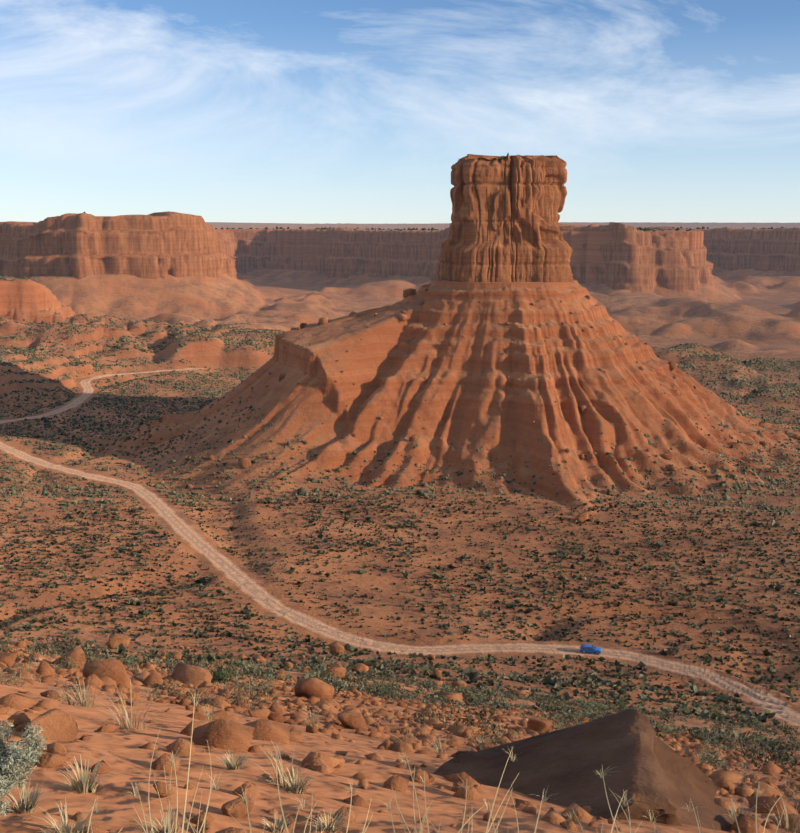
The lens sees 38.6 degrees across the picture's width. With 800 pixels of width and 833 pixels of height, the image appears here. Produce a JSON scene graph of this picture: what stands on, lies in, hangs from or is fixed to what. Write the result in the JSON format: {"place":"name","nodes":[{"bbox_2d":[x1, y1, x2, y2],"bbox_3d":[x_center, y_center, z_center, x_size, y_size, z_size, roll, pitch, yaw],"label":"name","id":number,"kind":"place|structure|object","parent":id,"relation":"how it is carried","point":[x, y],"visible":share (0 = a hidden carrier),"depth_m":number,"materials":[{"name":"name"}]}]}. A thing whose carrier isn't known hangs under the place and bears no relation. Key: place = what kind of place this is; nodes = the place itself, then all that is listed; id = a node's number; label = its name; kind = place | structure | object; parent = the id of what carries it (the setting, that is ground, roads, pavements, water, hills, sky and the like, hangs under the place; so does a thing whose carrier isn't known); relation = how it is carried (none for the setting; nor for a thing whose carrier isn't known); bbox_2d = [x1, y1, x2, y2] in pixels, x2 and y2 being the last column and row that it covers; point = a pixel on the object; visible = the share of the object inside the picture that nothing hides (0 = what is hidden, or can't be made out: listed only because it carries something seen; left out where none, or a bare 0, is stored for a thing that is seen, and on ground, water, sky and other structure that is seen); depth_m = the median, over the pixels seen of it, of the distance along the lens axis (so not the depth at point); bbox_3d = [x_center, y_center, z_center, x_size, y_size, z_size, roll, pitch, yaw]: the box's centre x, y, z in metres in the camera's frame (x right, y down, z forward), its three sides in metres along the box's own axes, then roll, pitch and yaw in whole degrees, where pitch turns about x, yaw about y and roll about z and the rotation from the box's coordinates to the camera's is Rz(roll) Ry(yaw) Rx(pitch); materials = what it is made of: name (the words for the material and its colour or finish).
{"place":"outdoors","nodes":[
{"label":"outdoors","id":0,"kind":"place"},
{"bbox_2d":[0,222,799,832],"bbox_3d":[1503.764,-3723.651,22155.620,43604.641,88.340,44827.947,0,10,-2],"label":"desert ground","id":1,"kind":"structure","parent":0,"point":[742,316],"depth_m":298.99,"materials":[{"name":"red soil"}]},
{"bbox_2d":[0,719,46,817],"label":"sagebrush","id":2,"kind":"object","parent":1,"relation":"on","point":[15,767],"visible":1,"depth_m":4.19,"materials":[{"name":"green plant"}]},
{"bbox_2d":[38,645,334,701],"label":"hill boulders","id":3,"kind":"object","parent":1,"relation":"on","point":[197,676],"depth_m":25.85,"materials":[{"name":"orange stone"}]},
{"bbox_2d":[0,634,551,832],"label":"boulders","id":4,"kind":"object","parent":1,"relation":"on","point":[56,724],"visible":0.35,"depth_m":6.53,"materials":[{"name":"orange stone"}]},
{"bbox_2d":[15,639,558,701],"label":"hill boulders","id":5,"kind":"object","parent":1,"relation":"on","point":[336,647],"depth_m":137.91,"materials":[{"name":"orange stone"}]},
{"bbox_2d":[0,276,799,803],"bbox_3d":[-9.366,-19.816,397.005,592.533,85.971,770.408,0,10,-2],"label":"scrub vegetation","id":6,"kind":"object","parent":1,"relation":"on","point":[590,712],"visible":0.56,"depth_m":287.74,"materials":[{"name":"green plant"}]},
{"bbox_2d":[0,644,799,832],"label":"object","id":7,"kind":"object","parent":1,"relation":"on","point":[232,735],"visible":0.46,"depth_m":16.16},
{"bbox_2d":[0,645,799,832],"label":"dry grass","id":8,"kind":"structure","parent":1,"relation":"on","point":[85,784],"depth_m":4.58,"materials":[{"name":"beige plant"}]},
{"bbox_2d":[0,376,799,718],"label":"shrubs","id":9,"kind":"object","parent":1,"relation":"on","point":[220,676],"visible":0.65,"depth_m":151.31,"materials":[{"name":"green plant"}]},
{"bbox_2d":[77,279,799,516],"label":"talus slope","id":10,"kind":"structure","parent":1,"relation":"on","point":[391,386],"depth_m":416.77,"materials":[{"name":"orange stone"}]},
{"bbox_2d":[68,288,799,522],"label":"talus boulders","id":11,"kind":"object","parent":10,"relation":"on","point":[246,463],"visible":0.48,"depth_m":427.74,"materials":[{"name":"stone"}]},
{"bbox_2d":[437,153,573,283],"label":"butte","id":12,"kind":"object","parent":10,"relation":"on","point":[505,218],"depth_m":447.45,"materials":[{"name":"stone"}]},
{"bbox_2d":[433,709,736,830],"bbox_3d":[1.186,2.847,7.755,2.297,1.260,1.692,0,10,-2],"label":"outcrop rock","id":13,"kind":"object","parent":1,"relation":"on","point":[651,772],"visible":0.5,"depth_m":7.80,"materials":[{"name":"brown stone"}]},
{"bbox_2d":[580,644,601,654],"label":"blue hatchback car","id":14,"kind":"object","parent":1,"relation":"on","point":[586,648],"visible":1,"depth_m":235.98,"materials":[{"name":"blue paint"}]},
{"bbox_2d":[0,211,799,294],"bbox_3d":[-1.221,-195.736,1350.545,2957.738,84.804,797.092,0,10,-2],"label":"mesas","id":15,"kind":"structure","parent":0,"point":[156,245],"depth_m":1160.85,"materials":[{"name":"stone"}]},
{"bbox_2d":[44,211,794,231],"bbox_3d":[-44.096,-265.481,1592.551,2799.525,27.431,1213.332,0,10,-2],"label":"distant trees","id":16,"kind":"object","parent":15,"relation":"on","point":[638,228],"visible":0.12,"depth_m":1524.00,"materials":[{"name":"green plant"}]},
{"bbox_2d":[0,0,799,223],"label":"sky","id":17,"kind":"structure","parent":0,"point":[237,111],"materials":[{"name":"blue"}]}
]}

